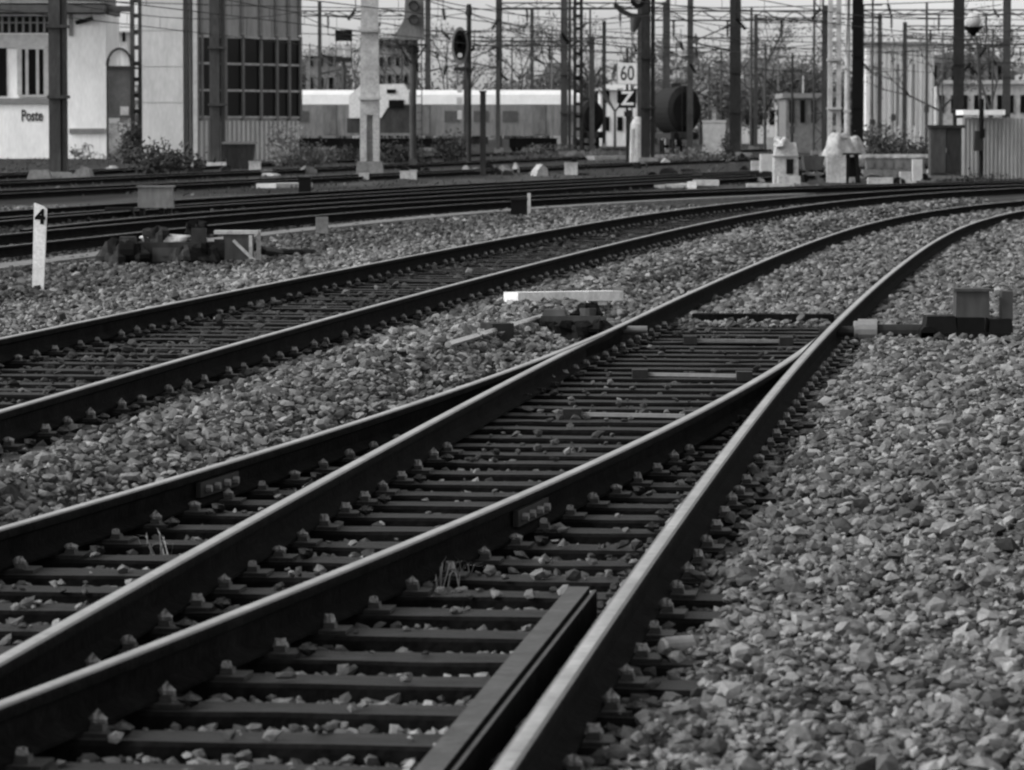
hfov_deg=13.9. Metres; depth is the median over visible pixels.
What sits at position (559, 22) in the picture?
overhead wire
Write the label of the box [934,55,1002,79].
house
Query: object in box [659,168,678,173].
concrete lump
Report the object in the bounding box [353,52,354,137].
catenary mast
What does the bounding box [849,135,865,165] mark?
bulk bag
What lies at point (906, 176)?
concrete block
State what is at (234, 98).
window
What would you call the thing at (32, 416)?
rail
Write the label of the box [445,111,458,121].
window
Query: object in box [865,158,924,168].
stacked slab
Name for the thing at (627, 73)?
speed sign
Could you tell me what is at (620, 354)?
sleeper
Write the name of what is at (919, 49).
overhead wire
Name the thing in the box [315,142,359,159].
bush
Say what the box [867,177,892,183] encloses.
concrete block
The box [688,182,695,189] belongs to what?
concrete block
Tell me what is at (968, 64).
hanging insulator
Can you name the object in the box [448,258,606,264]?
sleeper
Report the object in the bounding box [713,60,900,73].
overhead wire
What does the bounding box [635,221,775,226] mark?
sleeper
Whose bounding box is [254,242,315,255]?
cable
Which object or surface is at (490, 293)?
sleeper
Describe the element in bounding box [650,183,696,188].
concrete slab
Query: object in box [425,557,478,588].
grass tuft
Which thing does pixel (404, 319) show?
sleeper
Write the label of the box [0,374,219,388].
sleeper
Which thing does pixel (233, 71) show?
window
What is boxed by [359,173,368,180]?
junction box
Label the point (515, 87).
tree
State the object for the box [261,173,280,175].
concrete lump
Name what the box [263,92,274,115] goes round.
window
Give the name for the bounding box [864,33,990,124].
bare tree
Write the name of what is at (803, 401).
sleeper
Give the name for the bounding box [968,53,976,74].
hanging insulator
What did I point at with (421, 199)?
rail
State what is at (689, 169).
concrete lump
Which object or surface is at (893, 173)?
stacked slab
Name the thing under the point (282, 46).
window
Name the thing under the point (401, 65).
thin pole
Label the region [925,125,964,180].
relay cabinet
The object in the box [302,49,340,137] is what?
apartment block
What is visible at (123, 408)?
sleeper
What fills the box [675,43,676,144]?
catenary mast
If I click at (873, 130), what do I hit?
bush
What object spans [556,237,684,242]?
sleeper
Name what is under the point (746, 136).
house
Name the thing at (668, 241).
sleeper
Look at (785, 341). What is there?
stretcher bar
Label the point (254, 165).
junction box
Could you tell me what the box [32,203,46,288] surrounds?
marker post
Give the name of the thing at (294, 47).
window
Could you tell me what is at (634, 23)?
signal bracket
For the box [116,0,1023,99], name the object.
sky
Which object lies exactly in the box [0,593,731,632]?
sleeper
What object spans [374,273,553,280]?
sleeper
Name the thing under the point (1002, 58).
tree
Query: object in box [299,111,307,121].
window
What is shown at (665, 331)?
sleeper
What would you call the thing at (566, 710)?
rail
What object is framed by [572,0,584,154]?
catenary mast
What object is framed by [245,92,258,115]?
window
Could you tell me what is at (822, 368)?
sleeper
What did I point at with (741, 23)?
hanging insulator
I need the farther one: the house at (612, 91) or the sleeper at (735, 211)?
the house at (612, 91)
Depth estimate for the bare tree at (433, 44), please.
356.19 m
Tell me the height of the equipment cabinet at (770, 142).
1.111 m
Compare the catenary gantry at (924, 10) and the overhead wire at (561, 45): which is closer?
the overhead wire at (561, 45)
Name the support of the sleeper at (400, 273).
on the ground
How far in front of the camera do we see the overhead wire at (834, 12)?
154.12 m
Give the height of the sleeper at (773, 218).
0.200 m
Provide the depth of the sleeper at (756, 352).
29.84 m
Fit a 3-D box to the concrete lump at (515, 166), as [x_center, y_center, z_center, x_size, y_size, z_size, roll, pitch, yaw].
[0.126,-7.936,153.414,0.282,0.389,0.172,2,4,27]
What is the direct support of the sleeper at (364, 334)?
on the ground
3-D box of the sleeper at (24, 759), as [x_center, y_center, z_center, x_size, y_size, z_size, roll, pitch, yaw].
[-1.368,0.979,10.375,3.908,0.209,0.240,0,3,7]
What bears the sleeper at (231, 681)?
on the ground
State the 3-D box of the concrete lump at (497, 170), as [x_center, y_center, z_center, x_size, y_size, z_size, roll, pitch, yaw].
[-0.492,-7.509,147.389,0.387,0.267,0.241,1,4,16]
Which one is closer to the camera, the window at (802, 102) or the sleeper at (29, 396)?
the sleeper at (29, 396)
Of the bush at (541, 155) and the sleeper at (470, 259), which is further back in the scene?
the bush at (541, 155)
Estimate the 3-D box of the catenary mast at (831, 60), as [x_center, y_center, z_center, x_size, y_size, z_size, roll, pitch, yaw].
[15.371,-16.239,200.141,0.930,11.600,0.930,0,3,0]
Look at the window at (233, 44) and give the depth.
217.20 m
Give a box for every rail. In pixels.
[0,148,617,174]
[0,148,625,178]
[0,149,763,182]
[0,149,771,187]
[0,150,926,193]
[0,151,926,199]
[0,164,927,216]
[0,165,927,220]
[0,175,755,227]
[0,180,1023,244]
[0,182,1023,257]
[0,184,1023,362]
[0,188,1023,444]
[0,200,1023,571]
[0,327,625,699]
[0,329,824,768]
[20,174,825,231]
[414,587,596,769]
[490,210,1023,769]
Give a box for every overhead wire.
[0,3,294,43]
[70,0,989,9]
[98,0,466,43]
[123,27,1021,38]
[296,13,502,67]
[309,0,666,43]
[324,13,819,57]
[330,35,579,48]
[342,24,543,34]
[379,25,683,31]
[379,43,512,51]
[425,0,711,51]
[471,14,674,67]
[475,36,870,53]
[487,5,629,23]
[501,14,622,26]
[502,29,777,47]
[503,47,616,80]
[510,28,885,49]
[603,31,1023,44]
[620,4,1000,19]
[626,0,1010,43]
[650,11,827,28]
[665,32,1023,51]
[667,12,876,67]
[675,45,810,80]
[679,5,1023,19]
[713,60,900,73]
[775,35,1023,55]
[833,32,1023,41]
[844,0,849,65]
[877,45,1012,79]
[901,54,1023,63]
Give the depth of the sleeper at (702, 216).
68.54 m
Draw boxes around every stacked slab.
[859,154,927,157]
[861,169,926,178]
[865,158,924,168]
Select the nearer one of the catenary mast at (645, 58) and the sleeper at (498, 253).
the sleeper at (498, 253)
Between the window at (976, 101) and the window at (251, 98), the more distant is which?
the window at (976, 101)
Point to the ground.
(116, 198)
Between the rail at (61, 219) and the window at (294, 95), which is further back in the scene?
the window at (294, 95)
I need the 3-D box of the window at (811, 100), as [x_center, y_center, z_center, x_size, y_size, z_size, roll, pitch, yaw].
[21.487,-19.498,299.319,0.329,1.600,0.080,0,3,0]
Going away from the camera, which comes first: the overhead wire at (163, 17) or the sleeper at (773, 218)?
the sleeper at (773, 218)
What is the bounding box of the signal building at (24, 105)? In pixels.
[0,0,129,158]
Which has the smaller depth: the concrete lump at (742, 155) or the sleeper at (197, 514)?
the sleeper at (197, 514)
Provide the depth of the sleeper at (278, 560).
15.37 m
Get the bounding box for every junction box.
[248,161,260,169]
[298,177,311,191]
[316,217,327,234]
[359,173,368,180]
[400,171,409,179]
[410,170,416,180]
[510,198,527,214]
[564,162,577,175]
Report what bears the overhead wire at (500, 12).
hanging from the catenary mast at (369, 162)
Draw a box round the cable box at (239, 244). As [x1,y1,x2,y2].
[214,230,260,260]
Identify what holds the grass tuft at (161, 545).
on the ground
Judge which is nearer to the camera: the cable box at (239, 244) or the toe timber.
the toe timber
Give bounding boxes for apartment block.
[119,31,137,122]
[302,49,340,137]
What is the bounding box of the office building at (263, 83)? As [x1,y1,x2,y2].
[142,0,301,160]
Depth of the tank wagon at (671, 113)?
272.49 m
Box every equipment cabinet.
[702,120,725,153]
[767,137,773,151]
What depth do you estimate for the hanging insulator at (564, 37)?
213.08 m
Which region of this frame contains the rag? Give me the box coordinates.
[139,234,207,241]
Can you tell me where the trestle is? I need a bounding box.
[842,153,861,182]
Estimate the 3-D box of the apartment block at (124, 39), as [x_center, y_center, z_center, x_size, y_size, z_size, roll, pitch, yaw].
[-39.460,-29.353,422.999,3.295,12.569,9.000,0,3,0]
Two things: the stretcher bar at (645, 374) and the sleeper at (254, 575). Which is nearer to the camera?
the sleeper at (254, 575)
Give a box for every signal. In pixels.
[335,30,351,137]
[396,0,427,164]
[452,4,480,161]
[973,99,984,180]
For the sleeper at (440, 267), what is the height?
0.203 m
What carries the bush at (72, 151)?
on the ground
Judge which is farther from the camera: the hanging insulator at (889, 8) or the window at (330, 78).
the window at (330, 78)
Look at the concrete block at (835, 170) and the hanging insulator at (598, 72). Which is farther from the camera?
the hanging insulator at (598, 72)
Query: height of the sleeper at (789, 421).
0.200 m
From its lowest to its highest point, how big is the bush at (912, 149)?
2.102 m
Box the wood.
[135,33,1023,139]
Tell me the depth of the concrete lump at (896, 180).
117.83 m
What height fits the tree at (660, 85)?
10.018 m
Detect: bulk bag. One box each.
[821,132,855,167]
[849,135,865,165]
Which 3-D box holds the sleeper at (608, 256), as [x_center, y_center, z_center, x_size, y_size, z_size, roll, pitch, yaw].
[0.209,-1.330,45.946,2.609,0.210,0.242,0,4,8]
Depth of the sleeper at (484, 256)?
46.50 m
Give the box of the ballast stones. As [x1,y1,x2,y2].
[0,196,1023,769]
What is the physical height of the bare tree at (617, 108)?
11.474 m
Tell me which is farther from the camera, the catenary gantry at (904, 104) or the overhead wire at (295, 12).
the catenary gantry at (904, 104)
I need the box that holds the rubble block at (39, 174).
[27,170,87,178]
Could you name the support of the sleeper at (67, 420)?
on the ground
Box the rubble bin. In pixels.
[222,142,256,168]
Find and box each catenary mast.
[46,0,72,177]
[130,0,141,154]
[206,0,226,165]
[317,2,357,149]
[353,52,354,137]
[356,0,383,173]
[424,0,462,150]
[457,0,502,151]
[530,10,560,148]
[559,0,573,155]
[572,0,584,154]
[601,21,636,146]
[638,0,657,161]
[662,5,703,132]
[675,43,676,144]
[682,0,741,156]
[686,0,693,151]
[708,65,709,119]
[749,8,752,148]
[810,0,823,154]
[826,0,841,138]
[843,0,850,135]
[851,0,863,141]
[952,0,964,124]
[1002,0,1010,117]
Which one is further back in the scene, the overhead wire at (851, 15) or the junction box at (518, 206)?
the overhead wire at (851, 15)
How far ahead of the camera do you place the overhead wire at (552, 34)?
229.34 m
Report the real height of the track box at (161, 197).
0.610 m
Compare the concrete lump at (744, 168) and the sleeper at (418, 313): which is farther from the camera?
the concrete lump at (744, 168)
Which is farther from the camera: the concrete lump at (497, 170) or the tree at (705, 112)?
the tree at (705, 112)
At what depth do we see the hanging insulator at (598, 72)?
287.31 m
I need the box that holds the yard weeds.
[0,154,1021,195]
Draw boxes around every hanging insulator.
[347,6,356,19]
[441,0,446,19]
[441,17,450,39]
[491,5,499,29]
[561,33,569,43]
[596,56,601,75]
[735,2,745,29]
[811,0,820,18]
[886,0,891,12]
[964,50,970,71]
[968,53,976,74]
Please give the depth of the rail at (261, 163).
172.23 m
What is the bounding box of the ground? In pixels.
[0,116,1023,769]
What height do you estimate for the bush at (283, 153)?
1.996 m
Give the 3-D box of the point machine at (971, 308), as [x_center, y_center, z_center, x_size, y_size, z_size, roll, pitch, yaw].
[2.991,-0.514,31.031,1.423,0.394,0.535,0,3,0]
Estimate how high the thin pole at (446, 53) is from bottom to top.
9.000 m
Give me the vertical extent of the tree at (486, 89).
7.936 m
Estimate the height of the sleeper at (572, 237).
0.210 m
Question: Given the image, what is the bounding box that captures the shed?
[775,93,833,151]
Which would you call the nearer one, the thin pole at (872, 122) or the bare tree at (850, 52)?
the thin pole at (872, 122)
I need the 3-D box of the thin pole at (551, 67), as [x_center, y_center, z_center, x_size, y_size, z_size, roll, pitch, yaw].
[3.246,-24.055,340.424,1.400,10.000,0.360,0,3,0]
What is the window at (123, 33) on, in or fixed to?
in the apartment block at (124, 39)
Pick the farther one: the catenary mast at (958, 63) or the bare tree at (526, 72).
the bare tree at (526, 72)
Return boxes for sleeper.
[0,363,264,374]
[0,367,263,382]
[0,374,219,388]
[0,378,205,392]
[0,384,200,401]
[0,394,165,408]
[0,450,20,459]
[0,556,711,591]
[0,573,745,610]
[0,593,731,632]
[0,608,709,653]
[0,634,713,677]
[0,746,602,769]
[1,354,283,368]
[1,437,49,454]
[14,424,82,445]
[22,350,293,362]
[28,543,725,576]
[33,709,638,766]
[41,345,314,358]
[51,416,96,432]
[59,339,331,353]
[74,407,139,425]
[78,528,752,560]
[84,337,343,347]
[84,653,718,704]
[93,329,364,343]
[96,398,155,418]
[108,681,686,733]
[123,510,751,544]
[125,325,385,338]
[142,324,385,334]
[156,318,397,330]
[162,501,772,528]
[168,316,411,326]
[191,313,413,322]
[201,488,783,514]
[203,309,432,320]
[223,306,440,315]
[235,302,451,312]
[235,480,793,504]
[253,300,471,308]
[265,297,472,305]
[268,470,771,493]
[279,293,495,302]
[298,292,487,298]
[300,458,776,482]
[304,287,504,297]
[318,286,506,293]
[328,283,516,291]
[329,447,785,472]
[337,281,531,288]
[351,278,539,286]
[356,441,780,461]
[360,275,542,283]
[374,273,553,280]
[381,434,785,453]
[383,271,562,278]
[392,270,562,277]
[397,267,578,275]
[411,265,577,272]
[417,426,806,445]
[422,264,593,270]
[432,262,595,268]
[437,259,602,267]
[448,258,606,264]
[455,257,614,262]
[465,254,630,261]
[470,420,817,436]
[472,254,625,259]
[478,252,625,258]
[485,412,821,428]
[487,250,634,256]
[496,249,641,254]
[497,406,804,419]
[503,248,648,253]
[507,399,824,413]
[509,246,653,252]
[516,245,651,250]
[519,393,816,406]
[524,243,664,249]
[532,242,664,247]
[532,387,815,400]
[539,240,674,246]
[543,240,678,244]
[546,382,827,394]
[548,238,676,243]
[552,375,827,388]
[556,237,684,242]
[561,236,688,240]
[563,370,839,383]
[568,233,701,239]
[572,364,840,377]
[579,232,704,237]
[582,359,849,373]
[586,232,711,235]
[591,356,849,368]
[592,230,712,235]
[597,229,722,233]
[600,351,848,362]
[603,228,724,232]
[608,227,726,231]
[609,345,853,358]
[615,226,731,230]
[618,342,857,354]
[620,226,729,229]
[624,224,742,228]
[626,338,859,349]
[631,223,746,227]
[633,335,849,345]
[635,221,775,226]
[637,223,748,226]
[641,333,858,341]
[647,220,759,224]
[648,328,819,338]
[654,325,817,334]
[655,220,768,223]
[659,219,767,222]
[661,321,830,331]
[669,217,777,221]
[673,217,779,220]
[679,216,781,219]
[686,215,789,218]
[695,214,796,217]
[699,213,796,216]
[706,212,804,216]
[713,211,810,214]
[722,210,819,213]
[732,209,823,212]
[738,207,838,211]
[738,208,828,211]
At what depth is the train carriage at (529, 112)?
297.98 m
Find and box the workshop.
[934,80,1023,124]
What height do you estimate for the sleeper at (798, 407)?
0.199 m
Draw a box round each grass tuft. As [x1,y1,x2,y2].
[131,530,172,554]
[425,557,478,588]
[457,559,480,573]
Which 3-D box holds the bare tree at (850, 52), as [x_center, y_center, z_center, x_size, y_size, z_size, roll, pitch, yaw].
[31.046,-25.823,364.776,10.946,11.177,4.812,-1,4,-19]
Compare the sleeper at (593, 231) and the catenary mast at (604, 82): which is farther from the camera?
the catenary mast at (604, 82)
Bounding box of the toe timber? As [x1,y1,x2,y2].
[692,313,833,323]
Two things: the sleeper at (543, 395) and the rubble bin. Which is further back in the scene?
the rubble bin
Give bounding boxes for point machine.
[534,302,646,339]
[820,288,1012,340]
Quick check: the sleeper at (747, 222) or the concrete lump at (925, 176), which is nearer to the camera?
the sleeper at (747, 222)
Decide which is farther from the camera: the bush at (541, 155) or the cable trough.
the bush at (541, 155)
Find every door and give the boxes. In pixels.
[323,105,335,133]
[417,105,428,133]
[533,105,544,133]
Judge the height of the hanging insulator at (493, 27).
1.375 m
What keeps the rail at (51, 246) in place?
on the ground
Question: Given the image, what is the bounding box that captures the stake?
[527,193,530,213]
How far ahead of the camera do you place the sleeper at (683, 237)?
54.15 m
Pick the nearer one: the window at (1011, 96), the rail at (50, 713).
the rail at (50, 713)
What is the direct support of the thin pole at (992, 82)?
on the ground
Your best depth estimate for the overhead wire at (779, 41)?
231.52 m
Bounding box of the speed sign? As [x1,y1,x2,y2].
[617,48,637,161]
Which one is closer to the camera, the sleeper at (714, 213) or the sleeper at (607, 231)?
the sleeper at (607, 231)
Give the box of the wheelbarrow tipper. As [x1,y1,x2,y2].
[798,156,824,181]
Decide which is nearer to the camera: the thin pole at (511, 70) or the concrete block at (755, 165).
the concrete block at (755, 165)
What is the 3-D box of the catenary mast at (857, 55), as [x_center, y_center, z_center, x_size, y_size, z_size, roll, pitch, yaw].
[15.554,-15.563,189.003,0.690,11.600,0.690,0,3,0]
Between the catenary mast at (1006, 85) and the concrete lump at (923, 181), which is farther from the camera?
the catenary mast at (1006, 85)
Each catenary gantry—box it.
[302,10,418,151]
[464,36,595,155]
[494,0,669,152]
[637,6,827,152]
[752,15,881,148]
[863,5,1023,135]
[870,41,1023,60]
[902,22,1023,150]
[907,35,1023,48]
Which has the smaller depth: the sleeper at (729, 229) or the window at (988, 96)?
the sleeper at (729, 229)
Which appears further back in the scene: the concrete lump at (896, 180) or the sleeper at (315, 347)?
the concrete lump at (896, 180)
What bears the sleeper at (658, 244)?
on the ground
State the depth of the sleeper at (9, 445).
18.79 m
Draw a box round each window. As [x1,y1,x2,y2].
[0,16,47,32]
[0,48,6,95]
[17,47,48,96]
[122,32,124,41]
[204,37,220,61]
[204,64,220,88]
[204,91,220,115]
[227,38,240,62]
[227,65,240,89]
[228,92,240,115]
[245,39,258,62]
[245,65,258,89]
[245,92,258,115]
[263,39,274,63]
[263,66,274,89]
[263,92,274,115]
[279,40,286,63]
[279,66,286,89]
[279,92,287,115]
[291,40,298,63]
[291,66,298,89]
[291,92,298,115]
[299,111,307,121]
[329,77,332,88]
[387,89,403,107]
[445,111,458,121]
[474,111,487,121]
[503,111,516,121]
[606,117,608,130]
[617,117,622,130]
[769,110,774,124]
[789,100,793,122]
[800,100,804,122]
[811,100,815,122]
[964,95,966,109]
[974,95,978,109]
[986,95,990,109]
[988,66,991,79]
[997,95,1001,109]
[998,66,1001,79]
[1010,95,1013,112]
[1020,95,1023,112]
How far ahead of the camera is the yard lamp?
226.61 m
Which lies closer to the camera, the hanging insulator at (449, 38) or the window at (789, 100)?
the hanging insulator at (449, 38)
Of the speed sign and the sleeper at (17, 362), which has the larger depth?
the speed sign
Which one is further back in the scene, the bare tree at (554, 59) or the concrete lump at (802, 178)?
the bare tree at (554, 59)
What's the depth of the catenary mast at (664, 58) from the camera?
324.03 m
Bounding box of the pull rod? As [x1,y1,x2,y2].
[445,314,541,347]
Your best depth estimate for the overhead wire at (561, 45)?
214.33 m
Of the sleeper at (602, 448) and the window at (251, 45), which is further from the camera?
the window at (251, 45)
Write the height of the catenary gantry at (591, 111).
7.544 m
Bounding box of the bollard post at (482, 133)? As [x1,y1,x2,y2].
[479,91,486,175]
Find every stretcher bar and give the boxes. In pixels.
[563,408,695,419]
[632,369,752,380]
[683,336,792,345]
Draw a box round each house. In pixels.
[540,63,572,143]
[594,84,636,145]
[712,80,742,145]
[741,59,780,143]
[775,71,810,136]
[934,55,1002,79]
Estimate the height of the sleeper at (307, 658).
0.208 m
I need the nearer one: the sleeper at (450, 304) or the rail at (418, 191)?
the sleeper at (450, 304)
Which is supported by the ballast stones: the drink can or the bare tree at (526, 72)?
the drink can
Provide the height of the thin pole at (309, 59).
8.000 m
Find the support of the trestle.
on the ground
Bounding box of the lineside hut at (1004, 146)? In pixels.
[956,110,1023,178]
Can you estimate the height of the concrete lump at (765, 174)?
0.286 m
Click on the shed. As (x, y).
(803, 119)
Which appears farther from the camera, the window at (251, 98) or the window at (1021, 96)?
the window at (1021, 96)
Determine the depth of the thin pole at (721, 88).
378.34 m
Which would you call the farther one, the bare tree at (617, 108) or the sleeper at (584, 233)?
the bare tree at (617, 108)
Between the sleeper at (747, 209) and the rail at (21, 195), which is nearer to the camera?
the sleeper at (747, 209)
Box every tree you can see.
[302,35,359,137]
[302,36,341,89]
[326,36,433,137]
[331,48,359,89]
[349,12,477,137]
[423,48,512,146]
[463,80,507,136]
[473,18,560,137]
[479,69,539,137]
[502,11,615,148]
[513,0,597,137]
[513,66,572,137]
[559,25,686,147]
[571,59,613,101]
[635,64,677,143]
[655,42,725,144]
[685,26,753,130]
[694,13,815,148]
[708,24,851,93]
[741,41,821,83]
[741,52,788,144]
[759,46,842,121]
[807,24,918,78]
[832,62,851,134]
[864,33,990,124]
[922,32,989,85]
[936,1,1023,117]
[971,46,1015,79]
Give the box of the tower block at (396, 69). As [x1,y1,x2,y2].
[379,37,409,137]
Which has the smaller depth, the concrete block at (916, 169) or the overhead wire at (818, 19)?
the concrete block at (916, 169)
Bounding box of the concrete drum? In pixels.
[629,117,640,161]
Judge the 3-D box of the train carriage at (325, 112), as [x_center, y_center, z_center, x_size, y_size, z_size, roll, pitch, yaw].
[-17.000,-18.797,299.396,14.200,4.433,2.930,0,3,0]
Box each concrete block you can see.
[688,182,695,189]
[693,180,718,186]
[746,183,793,186]
[751,161,759,170]
[760,154,772,171]
[826,158,845,183]
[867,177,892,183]
[899,172,910,182]
[912,159,921,180]
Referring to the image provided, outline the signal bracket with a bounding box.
[613,0,649,39]
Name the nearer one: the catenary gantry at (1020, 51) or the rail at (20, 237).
the rail at (20, 237)
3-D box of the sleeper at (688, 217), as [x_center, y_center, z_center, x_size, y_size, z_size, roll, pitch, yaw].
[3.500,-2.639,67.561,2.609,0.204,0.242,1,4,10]
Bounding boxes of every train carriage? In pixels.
[299,90,359,151]
[380,90,579,151]
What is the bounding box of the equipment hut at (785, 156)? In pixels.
[772,136,799,183]
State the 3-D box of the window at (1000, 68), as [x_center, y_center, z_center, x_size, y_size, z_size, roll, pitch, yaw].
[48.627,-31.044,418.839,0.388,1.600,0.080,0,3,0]
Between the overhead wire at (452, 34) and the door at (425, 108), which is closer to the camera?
the overhead wire at (452, 34)
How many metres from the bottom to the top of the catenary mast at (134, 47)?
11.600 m
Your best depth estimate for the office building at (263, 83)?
216.81 m
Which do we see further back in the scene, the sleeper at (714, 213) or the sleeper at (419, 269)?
the sleeper at (714, 213)
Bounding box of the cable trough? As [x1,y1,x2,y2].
[0,193,815,270]
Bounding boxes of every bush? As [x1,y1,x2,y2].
[69,142,105,160]
[100,143,139,161]
[109,136,233,173]
[113,114,141,155]
[261,118,289,160]
[267,123,320,166]
[285,137,341,166]
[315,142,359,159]
[350,133,442,162]
[429,128,479,161]
[490,143,577,158]
[559,146,625,156]
[659,144,745,162]
[716,131,736,158]
[850,113,908,153]
[854,121,927,163]
[917,167,1018,182]
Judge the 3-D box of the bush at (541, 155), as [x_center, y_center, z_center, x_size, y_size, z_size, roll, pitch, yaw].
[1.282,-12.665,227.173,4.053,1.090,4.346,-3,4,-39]
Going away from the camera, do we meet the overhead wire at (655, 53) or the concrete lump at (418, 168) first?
the concrete lump at (418, 168)
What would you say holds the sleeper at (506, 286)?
on the ground
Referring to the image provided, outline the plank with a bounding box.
[504,290,622,304]
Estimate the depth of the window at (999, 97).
379.06 m
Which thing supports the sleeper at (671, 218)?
on the ground
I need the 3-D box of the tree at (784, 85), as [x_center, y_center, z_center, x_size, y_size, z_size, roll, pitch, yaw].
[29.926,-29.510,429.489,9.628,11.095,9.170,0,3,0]
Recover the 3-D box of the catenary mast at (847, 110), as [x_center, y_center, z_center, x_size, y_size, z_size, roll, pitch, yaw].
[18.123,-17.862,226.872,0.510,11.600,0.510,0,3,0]
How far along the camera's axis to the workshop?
379.10 m
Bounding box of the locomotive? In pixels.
[340,84,409,155]
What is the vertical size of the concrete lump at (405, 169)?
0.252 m
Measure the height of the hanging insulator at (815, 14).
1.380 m
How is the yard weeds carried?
on the ground
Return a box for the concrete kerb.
[585,153,751,159]
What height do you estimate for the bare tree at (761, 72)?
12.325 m
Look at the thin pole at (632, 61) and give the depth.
400.36 m
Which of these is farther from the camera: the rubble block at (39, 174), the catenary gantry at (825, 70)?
the catenary gantry at (825, 70)
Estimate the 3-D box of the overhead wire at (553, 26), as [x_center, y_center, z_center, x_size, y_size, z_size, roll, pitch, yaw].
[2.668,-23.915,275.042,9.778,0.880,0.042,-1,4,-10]
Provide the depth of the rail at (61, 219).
86.87 m
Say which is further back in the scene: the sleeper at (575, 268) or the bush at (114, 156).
the bush at (114, 156)
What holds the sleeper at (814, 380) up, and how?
on the ground
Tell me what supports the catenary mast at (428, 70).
on the ground
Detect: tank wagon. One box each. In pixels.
[571,98,603,148]
[655,83,700,152]
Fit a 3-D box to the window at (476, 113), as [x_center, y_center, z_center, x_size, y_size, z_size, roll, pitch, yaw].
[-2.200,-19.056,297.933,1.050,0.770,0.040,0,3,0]
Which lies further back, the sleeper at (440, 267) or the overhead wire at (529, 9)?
the overhead wire at (529, 9)
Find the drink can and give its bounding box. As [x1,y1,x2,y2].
[658,635,695,652]
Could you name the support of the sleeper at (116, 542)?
on the ground
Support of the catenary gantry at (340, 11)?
on the ground
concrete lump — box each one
[74,167,93,176]
[121,157,135,163]
[146,168,155,173]
[186,168,202,172]
[219,165,230,170]
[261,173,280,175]
[300,166,316,173]
[400,167,409,170]
[410,166,421,170]
[492,167,501,174]
[498,165,513,173]
[501,170,513,174]
[512,162,519,171]
[531,164,548,175]
[633,162,641,168]
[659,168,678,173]
[681,169,698,170]
[736,153,746,157]
[739,166,747,170]
[753,171,772,177]
[798,175,804,182]
[849,175,864,182]
[865,174,880,178]
[893,177,905,182]
[911,173,930,181]
[911,180,930,182]
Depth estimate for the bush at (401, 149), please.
200.07 m
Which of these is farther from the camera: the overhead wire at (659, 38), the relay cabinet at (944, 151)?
the overhead wire at (659, 38)
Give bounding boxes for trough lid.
[256,183,312,187]
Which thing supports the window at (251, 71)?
in the office building at (263, 83)
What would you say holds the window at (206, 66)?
in the office building at (263, 83)
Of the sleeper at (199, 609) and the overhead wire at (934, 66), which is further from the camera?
the overhead wire at (934, 66)
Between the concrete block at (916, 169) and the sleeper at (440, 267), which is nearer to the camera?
the sleeper at (440, 267)
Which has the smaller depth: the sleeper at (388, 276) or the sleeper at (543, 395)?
the sleeper at (543, 395)
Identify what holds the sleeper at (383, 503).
on the ground
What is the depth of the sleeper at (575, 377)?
26.50 m
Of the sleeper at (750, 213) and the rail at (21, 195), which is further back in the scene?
the rail at (21, 195)
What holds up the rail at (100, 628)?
on the sleeper
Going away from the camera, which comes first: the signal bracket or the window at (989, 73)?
the signal bracket
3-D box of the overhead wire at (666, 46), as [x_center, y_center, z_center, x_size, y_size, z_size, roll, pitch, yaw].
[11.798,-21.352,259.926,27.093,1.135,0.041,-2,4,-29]
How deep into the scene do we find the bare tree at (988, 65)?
319.68 m
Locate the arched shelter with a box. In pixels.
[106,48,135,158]
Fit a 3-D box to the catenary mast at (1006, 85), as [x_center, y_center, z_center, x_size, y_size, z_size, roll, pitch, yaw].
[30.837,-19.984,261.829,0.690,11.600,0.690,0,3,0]
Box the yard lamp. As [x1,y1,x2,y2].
[964,13,982,98]
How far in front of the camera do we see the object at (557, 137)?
459.24 m
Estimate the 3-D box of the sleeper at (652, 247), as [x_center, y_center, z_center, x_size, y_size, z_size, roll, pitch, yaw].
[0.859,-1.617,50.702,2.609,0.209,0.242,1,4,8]
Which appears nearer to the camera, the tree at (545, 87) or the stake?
the stake
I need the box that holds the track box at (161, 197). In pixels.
[105,185,175,216]
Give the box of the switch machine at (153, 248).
[95,218,224,264]
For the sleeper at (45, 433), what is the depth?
19.50 m
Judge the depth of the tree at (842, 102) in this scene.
438.38 m
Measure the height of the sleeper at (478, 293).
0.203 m
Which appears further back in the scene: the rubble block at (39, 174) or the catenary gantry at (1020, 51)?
the catenary gantry at (1020, 51)
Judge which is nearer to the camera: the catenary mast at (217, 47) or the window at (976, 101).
the catenary mast at (217, 47)
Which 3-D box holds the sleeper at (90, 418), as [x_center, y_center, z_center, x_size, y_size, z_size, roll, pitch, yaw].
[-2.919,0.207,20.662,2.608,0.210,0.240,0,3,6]
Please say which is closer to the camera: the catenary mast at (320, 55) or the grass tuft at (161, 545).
the grass tuft at (161, 545)
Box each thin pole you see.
[302,43,318,137]
[392,40,403,137]
[438,39,451,136]
[505,38,512,137]
[551,27,552,137]
[583,10,597,69]
[625,32,632,121]
[713,49,728,119]
[756,43,774,151]
[774,44,784,135]
[782,53,801,141]
[864,0,881,151]
[885,40,900,147]
[917,3,934,148]
[938,32,948,124]
[983,30,1001,116]
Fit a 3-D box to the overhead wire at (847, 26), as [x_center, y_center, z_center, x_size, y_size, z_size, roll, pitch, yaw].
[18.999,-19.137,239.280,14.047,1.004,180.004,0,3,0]
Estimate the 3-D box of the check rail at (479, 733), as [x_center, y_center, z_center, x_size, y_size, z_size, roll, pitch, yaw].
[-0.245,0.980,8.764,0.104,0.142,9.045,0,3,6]
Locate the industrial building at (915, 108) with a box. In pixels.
[864,42,937,148]

